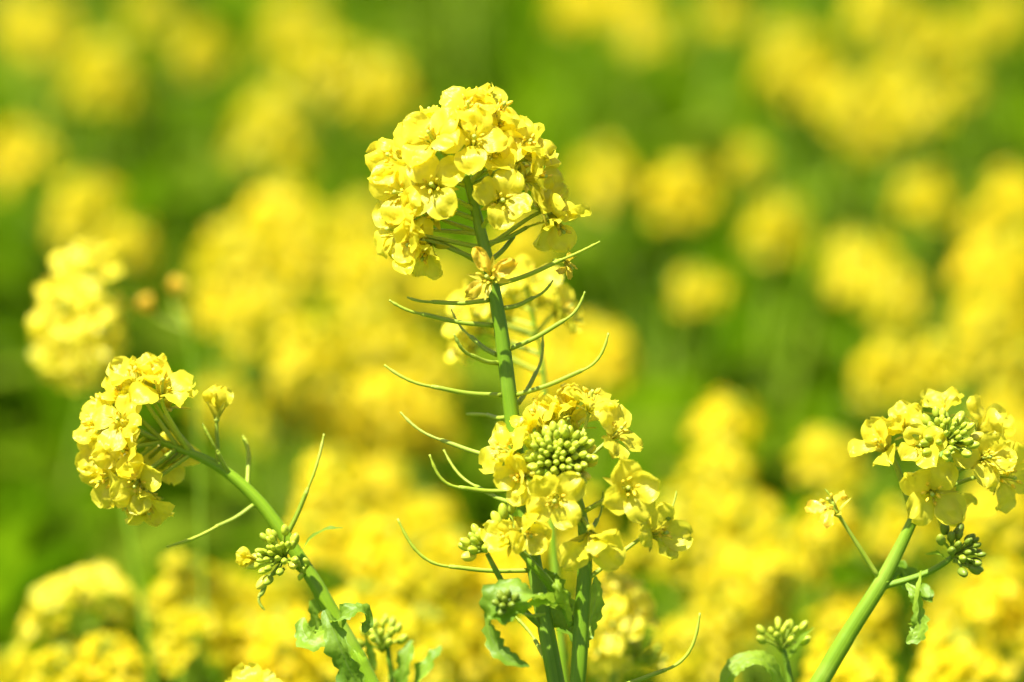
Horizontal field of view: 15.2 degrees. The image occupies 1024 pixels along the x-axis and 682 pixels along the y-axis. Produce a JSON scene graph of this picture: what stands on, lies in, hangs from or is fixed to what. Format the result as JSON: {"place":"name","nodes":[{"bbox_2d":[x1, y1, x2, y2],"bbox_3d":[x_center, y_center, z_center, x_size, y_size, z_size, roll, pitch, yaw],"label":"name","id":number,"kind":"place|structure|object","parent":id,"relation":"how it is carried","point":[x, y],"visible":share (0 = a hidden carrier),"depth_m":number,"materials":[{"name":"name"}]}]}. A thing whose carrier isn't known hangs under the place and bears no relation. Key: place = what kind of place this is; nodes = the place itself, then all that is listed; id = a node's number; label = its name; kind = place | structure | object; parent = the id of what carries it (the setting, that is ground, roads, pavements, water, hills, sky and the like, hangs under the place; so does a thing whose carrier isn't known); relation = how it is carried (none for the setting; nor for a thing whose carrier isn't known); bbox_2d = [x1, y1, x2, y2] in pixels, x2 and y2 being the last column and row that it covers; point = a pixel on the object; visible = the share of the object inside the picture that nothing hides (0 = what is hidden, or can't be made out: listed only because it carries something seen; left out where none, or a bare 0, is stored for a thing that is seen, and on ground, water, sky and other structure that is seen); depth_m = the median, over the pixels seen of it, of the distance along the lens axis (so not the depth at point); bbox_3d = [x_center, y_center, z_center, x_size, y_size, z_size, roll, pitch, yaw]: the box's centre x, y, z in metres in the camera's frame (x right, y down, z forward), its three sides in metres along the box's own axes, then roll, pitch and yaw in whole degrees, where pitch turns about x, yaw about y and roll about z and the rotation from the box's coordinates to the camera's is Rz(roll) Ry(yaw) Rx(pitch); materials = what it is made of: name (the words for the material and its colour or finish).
{"place":"outdoors","nodes":[
{"label":"outdoors","id":0,"kind":"place"},
{"bbox_2d":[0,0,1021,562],"bbox_3d":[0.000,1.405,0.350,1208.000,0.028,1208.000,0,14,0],"label":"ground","id":1,"kind":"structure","parent":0,"point":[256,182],"depth_m":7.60,"materials":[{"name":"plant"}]},
{"bbox_2d":[11,561,153,674],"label":"rapeseed plant","id":2,"kind":"object","parent":1,"relation":"on","point":[43,597],"visible":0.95,"depth_m":1.37,"materials":[{"name":"yellow plant"}]},
{"bbox_2d":[28,241,156,681],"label":"rapeseed plant","id":3,"kind":"object","parent":1,"relation":"on","point":[73,360],"visible":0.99,"depth_m":1.33,"materials":[{"name":"yellow plant"}]},
{"bbox_2d":[135,276,207,681],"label":"rapeseed plant","id":4,"kind":"object","parent":1,"relation":"on","point":[176,285],"visible":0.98,"depth_m":1.35,"materials":[{"name":"green plant"}]},
{"bbox_2d":[73,352,441,681],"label":"rapeseed plant","id":5,"kind":"object","parent":1,"relation":"on","point":[109,449],"visible":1,"depth_m":1.07,"materials":[{"name":"yellow plant"}]},
{"bbox_2d":[0,0,1023,681],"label":"leaf undergrowth","id":6,"kind":"object","parent":1,"relation":"on","point":[32,556],"visible":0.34,"depth_m":2.85,"materials":[{"name":"plant"}]},
{"bbox_2d":[23,639,97,681],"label":"rapeseed plant","id":7,"kind":"object","parent":6,"relation":"on","point":[64,670],"visible":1,"depth_m":1.29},
{"bbox_2d":[3,174,126,627],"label":"rapeseed plant","id":8,"kind":"object","parent":6,"relation":"on","point":[68,205],"visible":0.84,"depth_m":2.15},
{"bbox_2d":[0,121,135,674],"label":"rapeseed plant","id":9,"kind":"object","parent":6,"relation":"on","point":[66,414],"visible":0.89,"depth_m":2.35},
{"bbox_2d":[0,37,145,625],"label":"rapeseed plant","id":10,"kind":"object","parent":6,"relation":"on","point":[104,67],"visible":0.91,"depth_m":2.56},
{"bbox_2d":[0,1,171,323],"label":"rapeseed plant","id":11,"kind":"object","parent":6,"relation":"on","point":[50,178],"visible":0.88,"depth_m":2.76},
{"bbox_2d":[0,0,178,397],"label":"rapeseed plant","id":12,"kind":"object","parent":6,"relation":"on","point":[13,23],"visible":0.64,"depth_m":2.83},
{"bbox_2d":[0,216,184,578],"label":"rapeseed plant","id":13,"kind":"object","parent":6,"relation":"on","point":[144,252],"visible":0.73,"depth_m":2.03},
{"bbox_2d":[74,631,148,681],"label":"rapeseed plant","id":14,"kind":"object","parent":6,"relation":"on","point":[126,654],"visible":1,"depth_m":1.29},
{"bbox_2d":[100,0,258,374],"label":"rapeseed plant","id":15,"kind":"object","parent":6,"relation":"on","point":[181,145],"visible":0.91,"depth_m":3.06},
{"bbox_2d":[148,0,217,562],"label":"rapeseed plant","id":16,"kind":"object","parent":6,"relation":"on","point":[169,215],"visible":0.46,"depth_m":3.46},
{"bbox_2d":[144,551,234,681],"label":"rapeseed plant","id":17,"kind":"object","parent":6,"relation":"on","point":[171,583],"visible":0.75,"depth_m":1.41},
{"bbox_2d":[151,594,233,681],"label":"rapeseed plant","id":18,"kind":"object","parent":6,"relation":"on","point":[216,641],"visible":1,"depth_m":1.34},
{"bbox_2d":[181,368,262,627],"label":"rapeseed plant","id":19,"kind":"object","parent":6,"relation":"on","point":[215,552],"visible":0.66,"depth_m":1.86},
{"bbox_2d":[136,270,307,646],"bbox_3d":[-0.128,0.301,2.048,0.075,0.708,0.138,13,19,42],"label":"rapeseed plant","id":20,"kind":"object","parent":6,"relation":"on","point":[204,308],"visible":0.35,"depth_m":1.95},
{"bbox_2d":[148,239,323,617],"bbox_3d":[-0.103,0.311,1.996,0.120,0.731,0.103,0,5,41],"label":"rapeseed plant","id":21,"kind":"object","parent":6,"relation":"on","point":[280,254],"visible":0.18,"depth_m":1.97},
{"bbox_2d":[152,86,321,566],"bbox_3d":[-0.153,0.321,2.413,0.158,0.962,0.136,0,1,-35],"label":"rapeseed plant","id":22,"kind":"object","parent":6,"relation":"on","point":[285,146],"visible":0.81,"depth_m":2.40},
{"bbox_2d":[159,22,319,373],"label":"rapeseed plant","id":23,"kind":"object","parent":6,"relation":"on","point":[192,44],"visible":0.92,"depth_m":2.74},
{"bbox_2d":[164,173,316,681],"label":"rapeseed plant","id":24,"kind":"object","parent":6,"relation":"on","point":[286,208],"visible":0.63,"depth_m":2.06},
{"bbox_2d":[207,600,282,681],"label":"rapeseed plant","id":25,"kind":"object","parent":6,"relation":"on","point":[236,618],"visible":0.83,"depth_m":1.36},
{"bbox_2d":[211,271,317,681],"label":"rapeseed plant","id":26,"kind":"object","parent":6,"relation":"on","point":[266,464],"visible":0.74,"depth_m":1.79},
{"bbox_2d":[180,220,350,642],"bbox_3d":[-0.110,0.350,1.886,0.124,0.822,0.112,-3,1,31],"label":"rapeseed plant","id":27,"kind":"object","parent":6,"relation":"on","point":[236,252],"visible":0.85,"depth_m":1.89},
{"bbox_2d":[215,370,324,681],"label":"rapeseed plant","id":28,"kind":"object","parent":6,"relation":"on","point":[284,507],"visible":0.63,"depth_m":1.82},
{"bbox_2d":[237,568,308,681],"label":"rapeseed plant","id":29,"kind":"object","parent":6,"relation":"on","point":[298,600],"visible":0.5,"depth_m":1.55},
{"bbox_2d":[232,603,332,681],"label":"rapeseed plant","id":30,"kind":"object","parent":6,"relation":"on","point":[263,660],"visible":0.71,"depth_m":1.35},
{"bbox_2d":[236,0,342,388],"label":"rapeseed plant","id":31,"kind":"object","parent":6,"relation":"on","point":[280,21],"visible":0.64,"depth_m":2.84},
{"bbox_2d":[216,316,367,680],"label":"rapeseed plant","id":32,"kind":"object","parent":6,"relation":"on","point":[316,358],"visible":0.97,"depth_m":1.70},
{"bbox_2d":[278,514,349,674],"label":"rapeseed plant","id":33,"kind":"object","parent":6,"relation":"on","point":[325,543],"visible":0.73,"depth_m":1.45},
{"bbox_2d":[282,309,382,566],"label":"rapeseed plant","id":34,"kind":"object","parent":6,"relation":"on","point":[354,373],"visible":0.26,"depth_m":1.86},
{"bbox_2d":[305,383,383,665],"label":"rapeseed plant","id":35,"kind":"object","parent":6,"relation":"on","point":[334,413],"visible":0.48,"depth_m":1.81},
{"bbox_2d":[294,445,412,681],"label":"rapeseed plant","id":36,"kind":"object","parent":6,"relation":"on","point":[331,492],"visible":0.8,"depth_m":1.56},
{"bbox_2d":[316,570,405,677],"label":"rapeseed plant","id":37,"kind":"object","parent":6,"relation":"on","point":[379,607],"visible":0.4,"depth_m":1.33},
{"bbox_2d":[322,456,413,681],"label":"rapeseed plant","id":38,"kind":"object","parent":6,"relation":"on","point":[401,496],"visible":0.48,"depth_m":1.67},
{"bbox_2d":[247,30,489,508],"bbox_3d":[-0.094,0.258,2.677,0.164,0.982,0.172,-15,20,-24],"label":"rapeseed plant","id":39,"kind":"object","parent":6,"relation":"on","point":[319,66],"visible":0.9,"depth_m":2.51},
{"bbox_2d":[301,367,436,621],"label":"rapeseed plant","id":40,"kind":"object","parent":6,"relation":"on","point":[375,385],"visible":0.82,"depth_m":1.72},
{"bbox_2d":[287,205,451,564],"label":"rapeseed plant","id":41,"kind":"object","parent":6,"relation":"on","point":[298,241],"visible":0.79,"depth_m":1.96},
{"bbox_2d":[340,515,423,642],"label":"rapeseed plant","id":42,"kind":"object","parent":6,"relation":"on","point":[382,543],"visible":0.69,"depth_m":1.43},
{"bbox_2d":[309,232,483,622],"bbox_3d":[-0.073,0.282,2.070,0.108,0.763,0.125,23,36,35],"label":"rapeseed plant","id":43,"kind":"object","parent":6,"relation":"on","point":[371,266],"visible":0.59,"depth_m":1.89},
{"bbox_2d":[323,248,477,564],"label":"rapeseed plant","id":44,"kind":"object","parent":6,"relation":"on","point":[440,284],"visible":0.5,"depth_m":2.09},
{"bbox_2d":[340,297,479,665],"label":"rapeseed plant","id":45,"kind":"object","parent":6,"relation":"on","point":[375,331],"visible":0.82,"depth_m":1.77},
{"bbox_2d":[330,43,493,370],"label":"rapeseed plant","id":46,"kind":"object","parent":6,"relation":"on","point":[374,95],"visible":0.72,"depth_m":2.66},
{"bbox_2d":[362,594,469,681],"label":"rapeseed plant","id":47,"kind":"object","parent":6,"relation":"on","point":[425,638],"visible":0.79,"depth_m":1.30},
{"bbox_2d":[368,524,474,681],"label":"rapeseed plant","id":48,"kind":"object","parent":6,"relation":"on","point":[409,580],"visible":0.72,"depth_m":1.41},
{"bbox_2d":[390,486,460,660],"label":"rapeseed plant","id":49,"kind":"object","parent":6,"relation":"on","point":[440,510],"visible":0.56,"depth_m":1.62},
{"bbox_2d":[375,332,495,681],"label":"rapeseed plant","id":50,"kind":"object","parent":6,"relation":"on","point":[418,362],"visible":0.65,"depth_m":1.76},
{"bbox_2d":[387,523,488,681],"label":"rapeseed plant","id":51,"kind":"object","parent":6,"relation":"on","point":[444,540],"visible":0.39,"depth_m":1.50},
{"bbox_2d":[381,394,511,681],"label":"rapeseed plant","id":52,"kind":"object","parent":6,"relation":"on","point":[451,431],"visible":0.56,"depth_m":1.74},
{"bbox_2d":[406,0,490,435],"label":"rapeseed plant","id":53,"kind":"object","parent":6,"relation":"on","point":[463,68],"visible":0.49,"depth_m":3.47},
{"bbox_2d":[436,600,520,681],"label":"rapeseed plant","id":54,"kind":"object","parent":6,"relation":"on","point":[471,666],"visible":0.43,"depth_m":1.49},
{"bbox_2d":[423,1,544,435],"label":"rapeseed plant","id":55,"kind":"object","parent":6,"relation":"on","point":[471,37],"visible":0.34,"depth_m":3.54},
{"bbox_2d":[452,215,556,559],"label":"rapeseed plant","id":56,"kind":"object","parent":6,"relation":"on","point":[515,249],"visible":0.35,"depth_m":2.14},
{"bbox_2d":[478,344,583,680],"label":"rapeseed plant","id":57,"kind":"object","parent":6,"relation":"on","point":[553,360],"visible":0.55,"depth_m":1.75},
{"bbox_2d":[478,320,694,663],"bbox_3d":[0.001,0.280,1.908,0.113,0.630,0.096,-9,24,-34],"label":"rapeseed plant","id":58,"kind":"object","parent":6,"relation":"on","point":[606,365],"visible":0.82,"depth_m":1.78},
{"bbox_2d":[542,0,631,341],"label":"rapeseed plant","id":59,"kind":"object","parent":6,"relation":"on","point":[569,152],"visible":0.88,"depth_m":2.84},
{"bbox_2d":[552,0,656,326],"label":"rapeseed plant","id":60,"kind":"object","parent":6,"relation":"on","point":[642,11],"visible":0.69,"depth_m":2.89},
{"bbox_2d":[601,1,682,371],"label":"rapeseed plant","id":61,"kind":"object","parent":6,"relation":"on","point":[651,27],"visible":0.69,"depth_m":2.95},
{"bbox_2d":[569,139,737,442],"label":"rapeseed plant","id":62,"kind":"object","parent":6,"relation":"on","point":[624,287],"visible":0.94,"depth_m":2.23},
{"bbox_2d":[618,0,708,366],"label":"rapeseed plant","id":63,"kind":"object","parent":6,"relation":"on","point":[684,54],"visible":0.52,"depth_m":3.24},
{"bbox_2d":[568,389,762,681],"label":"rapeseed plant","id":64,"kind":"object","parent":6,"relation":"on","point":[715,416],"visible":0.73,"depth_m":1.65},
{"bbox_2d":[628,156,722,432],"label":"rapeseed plant","id":65,"kind":"object","parent":6,"relation":"on","point":[673,180],"visible":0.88,"depth_m":2.21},
{"bbox_2d":[629,482,734,681],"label":"rapeseed plant","id":66,"kind":"object","parent":6,"relation":"on","point":[683,564],"visible":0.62,"depth_m":1.45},
{"bbox_2d":[623,439,756,669],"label":"rapeseed plant","id":67,"kind":"object","parent":6,"relation":"on","point":[718,458],"visible":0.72,"depth_m":1.58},
{"bbox_2d":[647,597,739,681],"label":"rapeseed plant","id":68,"kind":"object","parent":6,"relation":"on","point":[705,646],"visible":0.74,"depth_m":1.43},
{"bbox_2d":[636,0,759,372],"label":"rapeseed plant","id":69,"kind":"object","parent":6,"relation":"on","point":[711,91],"visible":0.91,"depth_m":2.81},
{"bbox_2d":[646,267,770,587],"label":"rapeseed plant","id":70,"kind":"object","parent":6,"relation":"on","point":[726,364],"visible":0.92,"depth_m":1.95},
{"bbox_2d":[684,582,766,664],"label":"rapeseed plant","id":71,"kind":"object","parent":6,"relation":"on","point":[740,598],"visible":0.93,"depth_m":1.44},
{"bbox_2d":[697,538,784,681],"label":"rapeseed plant","id":72,"kind":"object","parent":6,"relation":"on","point":[759,593],"visible":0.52,"depth_m":1.50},
{"bbox_2d":[685,44,811,384],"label":"rapeseed plant","id":73,"kind":"object","parent":6,"relation":"on","point":[779,73],"visible":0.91,"depth_m":2.54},
{"bbox_2d":[701,139,808,386],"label":"rapeseed plant","id":74,"kind":"object","parent":6,"relation":"on","point":[747,166],"visible":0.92,"depth_m":2.34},
{"bbox_2d":[704,487,814,681],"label":"rapeseed plant","id":75,"kind":"object","parent":6,"relation":"on","point":[760,510],"visible":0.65,"depth_m":1.56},
{"bbox_2d":[679,195,848,488],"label":"rapeseed plant","id":76,"kind":"object","parent":6,"relation":"on","point":[772,220],"visible":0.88,"depth_m":2.17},
{"bbox_2d":[746,519,825,679],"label":"rapeseed plant","id":77,"kind":"object","parent":6,"relation":"on","point":[770,558],"visible":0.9,"depth_m":1.48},
{"bbox_2d":[733,53,838,372],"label":"rapeseed plant","id":78,"kind":"object","parent":6,"relation":"on","point":[782,362],"visible":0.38,"depth_m":2.74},
{"bbox_2d":[752,490,865,681],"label":"rapeseed plant","id":79,"kind":"object","parent":6,"relation":"on","point":[829,543],"visible":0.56,"depth_m":1.46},
{"bbox_2d":[743,20,886,482],"bbox_3d":[0.265,0.205,2.790,0.124,0.909,0.137,-20,20,-28],"label":"rapeseed plant","id":80,"kind":"object","parent":6,"relation":"on","point":[811,133],"visible":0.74,"depth_m":2.69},
{"bbox_2d":[760,65,878,504],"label":"rapeseed plant","id":81,"kind":"object","parent":6,"relation":"on","point":[823,360],"visible":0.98,"depth_m":2.33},
{"bbox_2d":[788,427,870,660],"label":"rapeseed plant","id":82,"kind":"object","parent":6,"relation":"on","point":[815,444],"visible":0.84,"depth_m":1.64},
{"bbox_2d":[784,88,904,480],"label":"rapeseed plant","id":83,"kind":"object","parent":6,"relation":"on","point":[870,220],"visible":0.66,"depth_m":2.46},
{"bbox_2d":[802,631,898,681],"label":"rapeseed plant","id":84,"kind":"object","parent":6,"relation":"on","point":[863,654],"visible":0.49,"depth_m":1.28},
{"bbox_2d":[805,581,899,681],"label":"rapeseed plant","id":85,"kind":"object","parent":6,"relation":"on","point":[878,622],"visible":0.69,"depth_m":1.47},
{"bbox_2d":[790,0,928,484],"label":"rapeseed plant","id":86,"kind":"object","parent":6,"relation":"on","point":[877,21],"visible":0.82,"depth_m":2.69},
{"bbox_2d":[832,333,929,569],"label":"rapeseed plant","id":87,"kind":"object","parent":6,"relation":"on","point":[894,380],"visible":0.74,"depth_m":1.86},
{"bbox_2d":[808,228,972,577],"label":"rapeseed plant","id":88,"kind":"object","parent":6,"relation":"on","point":[864,266],"visible":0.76,"depth_m":2.01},
{"bbox_2d":[831,8,969,309],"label":"rapeseed plant","id":89,"kind":"object","parent":6,"relation":"on","point":[909,28],"visible":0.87,"depth_m":2.56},
{"bbox_2d":[861,495,940,681],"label":"rapeseed plant","id":90,"kind":"object","parent":6,"relation":"on","point":[892,532],"visible":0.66,"depth_m":1.47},
{"bbox_2d":[846,49,968,523],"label":"rapeseed plant","id":91,"kind":"object","parent":6,"relation":"on","point":[901,78],"visible":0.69,"depth_m":2.57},
{"bbox_2d":[837,166,978,432],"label":"rapeseed plant","id":92,"kind":"object","parent":6,"relation":"on","point":[938,198],"visible":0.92,"depth_m":2.25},
{"bbox_2d":[852,78,964,470],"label":"rapeseed plant","id":93,"kind":"object","parent":6,"relation":"on","point":[924,120],"visible":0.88,"depth_m":2.38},
{"bbox_2d":[853,257,968,585],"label":"rapeseed plant","id":94,"kind":"object","parent":6,"relation":"on","point":[882,286],"visible":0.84,"depth_m":1.92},
{"bbox_2d":[809,238,1023,559],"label":"rapeseed plant","id":95,"kind":"object","parent":6,"relation":"on","point":[989,269],"visible":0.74,"depth_m":2.01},
{"bbox_2d":[868,332,976,635],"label":"rapeseed plant","id":96,"kind":"object","parent":6,"relation":"on","point":[941,366],"visible":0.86,"depth_m":1.78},
{"bbox_2d":[848,284,1021,594],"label":"rapeseed plant","id":97,"kind":"object","parent":6,"relation":"on","point":[1006,298],"visible":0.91,"depth_m":1.80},
{"bbox_2d":[906,21,1000,365],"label":"rapeseed plant","id":98,"kind":"object","parent":6,"relation":"on","point":[944,262],"visible":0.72,"depth_m":2.59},
{"bbox_2d":[920,570,994,680],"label":"rapeseed plant","id":99,"kind":"object","parent":6,"relation":"on","point":[951,606],"visible":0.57,"depth_m":1.54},
{"bbox_2d":[910,625,1009,681],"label":"rapeseed plant","id":100,"kind":"object","parent":6,"relation":"on","point":[942,650],"visible":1,"depth_m":1.29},
{"bbox_2d":[908,0,1017,271],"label":"rapeseed plant","id":101,"kind":"object","parent":6,"relation":"on","point":[989,27],"visible":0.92,"depth_m":2.60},
{"bbox_2d":[907,0,1023,418],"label":"rapeseed plant","id":102,"kind":"object","parent":6,"relation":"on","point":[1010,141],"visible":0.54,"depth_m":2.93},
{"bbox_2d":[914,166,1023,468],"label":"rapeseed plant","id":103,"kind":"object","parent":6,"relation":"on","point":[1012,203],"visible":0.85,"depth_m":2.17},
{"bbox_2d":[935,70,1023,387],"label":"rapeseed plant","id":104,"kind":"object","parent":6,"relation":"on","point":[966,148],"visible":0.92,"depth_m":2.42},
{"bbox_2d":[944,479,1023,679],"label":"rapeseed plant","id":105,"kind":"object","parent":6,"relation":"on","point":[984,512],"visible":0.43,"depth_m":1.47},
{"bbox_2d":[950,286,1023,547],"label":"rapeseed plant","id":106,"kind":"object","parent":6,"relation":"on","point":[1017,336],"visible":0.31,"depth_m":1.89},
{"bbox_2d":[958,556,1023,681],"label":"rapeseed plant","id":107,"kind":"object","parent":6,"relation":"on","point":[996,589],"visible":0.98,"depth_m":1.36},
{"bbox_2d":[969,588,1023,681],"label":"rapeseed plant","id":108,"kind":"object","parent":6,"relation":"on","point":[1016,670],"visible":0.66,"depth_m":1.36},
{"bbox_2d":[442,254,583,681],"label":"rapeseed plant","id":109,"kind":"object","parent":1,"relation":"on","point":[557,296],"visible":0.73,"depth_m":1.13,"materials":[{"name":"yellow plant"}]},
{"bbox_2d":[365,83,700,681],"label":"rapeseed plant","id":110,"kind":"object","parent":1,"relation":"on","point":[484,127],"visible":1,"depth_m":1.04,"materials":[{"name":"yellow plant"}]},
{"bbox_2d":[587,571,668,681],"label":"rapeseed plant","id":111,"kind":"object","parent":1,"relation":"on","point":[606,660],"visible":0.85,"depth_m":1.17,"materials":[{"name":"yellow plant"}]},
{"bbox_2d":[719,387,1023,681],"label":"rapeseed plant","id":112,"kind":"object","parent":1,"relation":"on","point":[929,491],"visible":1,"depth_m":1.06,"materials":[{"name":"yellow plant"}]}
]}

